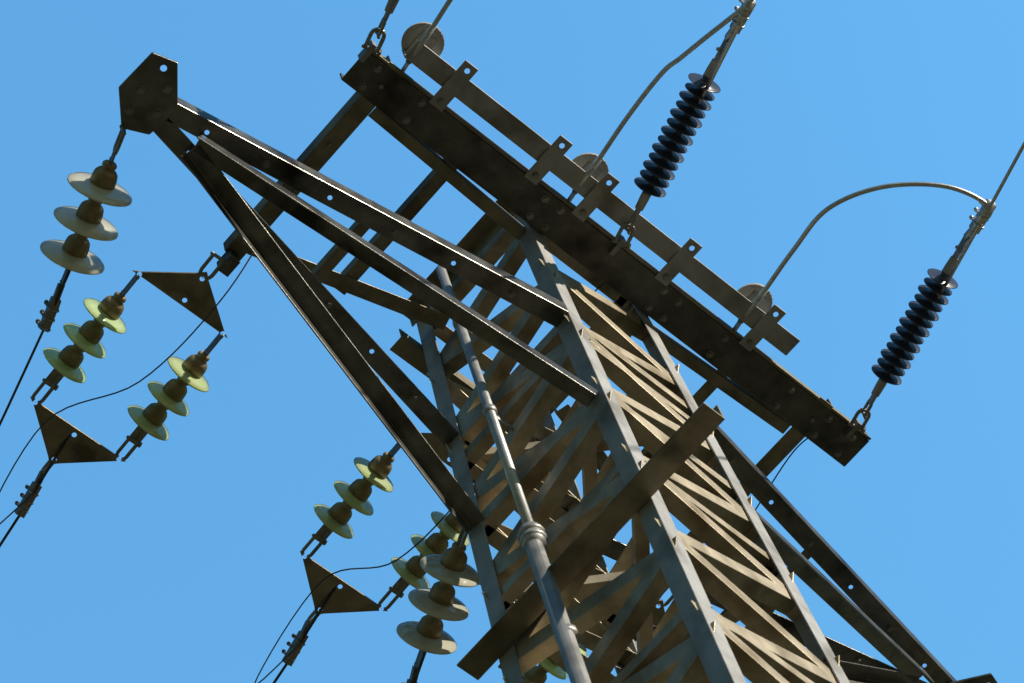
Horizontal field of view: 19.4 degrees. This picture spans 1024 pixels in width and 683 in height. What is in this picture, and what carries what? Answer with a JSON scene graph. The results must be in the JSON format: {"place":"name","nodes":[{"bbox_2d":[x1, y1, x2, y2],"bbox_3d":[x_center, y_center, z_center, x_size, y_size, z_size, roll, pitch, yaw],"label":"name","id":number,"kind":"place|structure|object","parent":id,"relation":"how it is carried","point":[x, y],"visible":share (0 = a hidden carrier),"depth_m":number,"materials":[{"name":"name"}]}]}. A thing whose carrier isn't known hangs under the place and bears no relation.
{"place":"outdoors","nodes":[
{"label":"outdoors","id":0,"kind":"place"},
{"bbox_2d":[62,159,117,257],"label":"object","id":1,"kind":"object","parent":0,"point":[105,177],"visible":0.77,"depth_m":10.34,"materials":[{"name":"brown metal"}]},
{"bbox_2d":[59,292,125,368],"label":"glass string caps","id":2,"kind":"object","parent":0,"point":[91,331],"visible":0.95,"depth_m":11.45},
{"bbox_2d":[143,350,209,425],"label":"glass string caps","id":3,"kind":"object","parent":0,"point":[195,365],"visible":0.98,"depth_m":11.61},
{"bbox_2d":[328,452,393,524],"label":"glass string caps","id":4,"kind":"object","parent":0,"point":[361,489],"visible":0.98,"depth_m":11.93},
{"bbox_2d":[405,513,461,577],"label":"glass string caps","id":5,"kind":"object","parent":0,"point":[437,543],"visible":0.65,"depth_m":12.10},
{"bbox_2d":[416,541,466,638],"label":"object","id":6,"kind":"object","parent":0,"point":[454,557],"visible":0.88,"depth_m":10.49,"materials":[{"name":"brown metal"}]},
{"bbox_2d":[0,0,1023,682],"label":"sky","id":7,"kind":"structure","parent":0,"point":[180,560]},
{"bbox_2d":[524,657,557,682],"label":"glass string caps","id":8,"kind":"object","parent":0,"point":[536,674],"visible":0.38,"depth_m":12.44,"materials":[{"name":"green glass"}]},
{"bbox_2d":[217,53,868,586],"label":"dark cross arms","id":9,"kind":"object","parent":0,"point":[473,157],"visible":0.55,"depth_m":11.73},
{"bbox_2d":[457,402,724,679],"bbox_3d":[0.239,0.626,9.616,0.095,0.095,1.190,37,-76,-23],"label":"tower cross member","id":10,"kind":"object","parent":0,"point":[616,514],"visible":1,"depth_m":9.56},
{"bbox_2d":[402,40,799,355],"bbox_3d":[0.365,-0.543,11.700,2.050,0.097,0.215,37,-76,-23],"label":"mounting rail","id":11,"kind":"object","parent":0,"point":[458,84],"visible":1,"depth_m":11.63,"materials":[{"name":"grey metal"}]},
{"bbox_2d":[401,22,772,312],"bbox_3d":[0.310,-0.653,11.726,1.934,0.060,0.164,37,-76,-23],"label":"round plate","id":12,"kind":"object","parent":11,"relation":"attached to","point":[411,34],"visible":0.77,"depth_m":11.66,"materials":[{"name":"grey metal"}]},
{"bbox_2d":[426,228,839,682],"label":"tower bracing","id":13,"kind":"object","parent":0,"point":[610,615],"visible":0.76,"depth_m":10.22,"materials":[{"name":"beige metal"}]},
{"bbox_2d":[401,0,1023,331],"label":"jumpers and clamps","id":14,"kind":"object","parent":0,"point":[739,17],"visible":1,"depth_m":11.63,"materials":[{"name":"metal"}]},
{"label":"ground","id":15,"kind":"structure","parent":0,"visible":0},
{"bbox_2d":[417,214,849,682],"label":"tower legs","id":16,"kind":"object","parent":15,"relation":"on","point":[717,657],"visible":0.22,"depth_m":10.14,"materials":[{"name":"grey metal"}]},
{"bbox_2d":[0,165,806,682],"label":"conductors","id":17,"kind":"object","parent":16,"relation":"attached to","point":[140,381],"visible":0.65,"depth_m":11.64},
{"bbox_2d":[15,17,968,682],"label":"line hardware","id":18,"kind":"object","parent":16,"relation":"attached to","point":[53,379],"visible":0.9,"depth_m":11.66,"materials":[{"name":"metal"}]},
{"bbox_2d":[43,298,125,382],"bbox_3d":[-1.632,-0.007,11.494,0.208,0.203,0.293,37,-76,-23],"label":"glass string","id":19,"kind":"object","parent":18,"relation":"attached to","point":[76,338],"visible":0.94,"depth_m":11.44,"materials":[{"name":"green glass"}]},
{"bbox_2d":[40,172,131,274],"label":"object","id":20,"kind":"object","parent":18,"relation":"attached to","point":[52,250],"visible":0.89,"depth_m":10.34,"materials":[{"name":"grey glass"}]},
{"bbox_2d":[127,356,208,440],"bbox_3d":[-1.331,0.218,11.656,0.208,0.203,0.293,37,-76,-23],"label":"glass string","id":21,"kind":"object","parent":18,"relation":"attached to","point":[159,394],"visible":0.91,"depth_m":11.61,"materials":[{"name":"green glass"}]},
{"bbox_2d":[30,270,664,625],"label":"yoke plates","id":22,"kind":"object","parent":18,"relation":"on","point":[178,287],"visible":0.6,"depth_m":11.67,"materials":[{"name":"metal"}]},
{"bbox_2d":[33,270,660,610],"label":"plate holes","id":23,"kind":"object","parent":22,"relation":"on","point":[184,300],"visible":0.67,"depth_m":11.67,"materials":[{"name":"white"}]},
{"bbox_2d":[314,457,393,538],"bbox_3d":[-0.628,0.621,11.976,0.208,0.203,0.293,37,-76,-23],"label":"glass string","id":24,"kind":"object","parent":18,"relation":"attached to","point":[349,498],"visible":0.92,"depth_m":11.92,"materials":[{"name":"green glass"}]},
{"bbox_2d":[382,0,398,21],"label":"polymer insulator fittings","id":25,"kind":"object","parent":18,"relation":"attached to","point":[391,5],"visible":1,"depth_m":11.11,"materials":[{"name":"metal"}]},
{"bbox_2d":[391,511,469,588],"bbox_3d":[-0.326,0.846,12.138,0.208,0.203,0.293,37,-76,-23],"label":"glass string","id":26,"kind":"object","parent":18,"relation":"attached to","point":[423,549],"visible":0.69,"depth_m":12.09,"materials":[{"name":"green glass"}]},
{"bbox_2d":[396,554,478,654],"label":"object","id":27,"kind":"object","parent":18,"relation":"attached to","point":[423,602],"visible":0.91,"depth_m":10.49,"materials":[{"name":"glass"}]},
{"bbox_2d":[523,648,586,679],"bbox_3d":[0.156,1.327,12.455,0.208,0.203,0.293,37,-76,-23],"label":"glass string","id":28,"kind":"object","parent":18,"relation":"attached to","point":[547,665],"visible":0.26,"depth_m":12.39,"materials":[{"name":"green glass"}]},
{"bbox_2d":[632,45,722,218],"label":"polymer insulator fittings","id":29,"kind":"object","parent":18,"relation":"attached to","point":[643,200],"visible":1,"depth_m":11.59,"materials":[{"name":"metal"}]},
{"bbox_2d":[634,73,720,196],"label":"polymer insulator sheds","id":30,"kind":"object","parent":29,"relation":"on","point":[666,156],"visible":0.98,"depth_m":11.47,"materials":[{"name":"blue plastic"}]},
{"bbox_2d":[868,243,961,404],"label":"polymer insulator fittings","id":31,"kind":"object","parent":18,"relation":"attached to","point":[879,387],"visible":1,"depth_m":11.88,"materials":[{"name":"metal"}]},
{"bbox_2d":[871,268,957,384],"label":"polymer insulator sheds","id":32,"kind":"object","parent":31,"relation":"attached to","point":[903,346],"visible":1,"depth_m":11.99,"materials":[{"name":"blue plastic"}]},
{"bbox_2d":[436,266,590,682],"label":"conduit pipe","id":33,"kind":"object","parent":16,"relation":"attached to","point":[533,541],"visible":0.92,"depth_m":9.78,"materials":[{"name":"grey metal"}]},
{"bbox_2d":[223,52,870,573],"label":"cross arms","id":34,"kind":"object","parent":16,"relation":"attached to","point":[345,122],"visible":0.6,"depth_m":11.65},
{"bbox_2d":[160,65,926,666],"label":"bolt holes","id":35,"kind":"object","parent":34,"relation":"attached to","point":[466,71],"visible":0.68,"depth_m":11.32,"materials":[{"name":"white"}]},
{"bbox_2d":[119,52,997,682],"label":"cross arms","id":36,"kind":"object","parent":16,"relation":"attached to","point":[347,340],"visible":0.81,"depth_m":10.43},
{"bbox_2d":[124,65,892,663],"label":"bolts","id":37,"kind":"object","parent":36,"relation":"attached to","point":[140,89],"visible":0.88,"depth_m":11.54,"materials":[{"name":"metal"}]}
]}

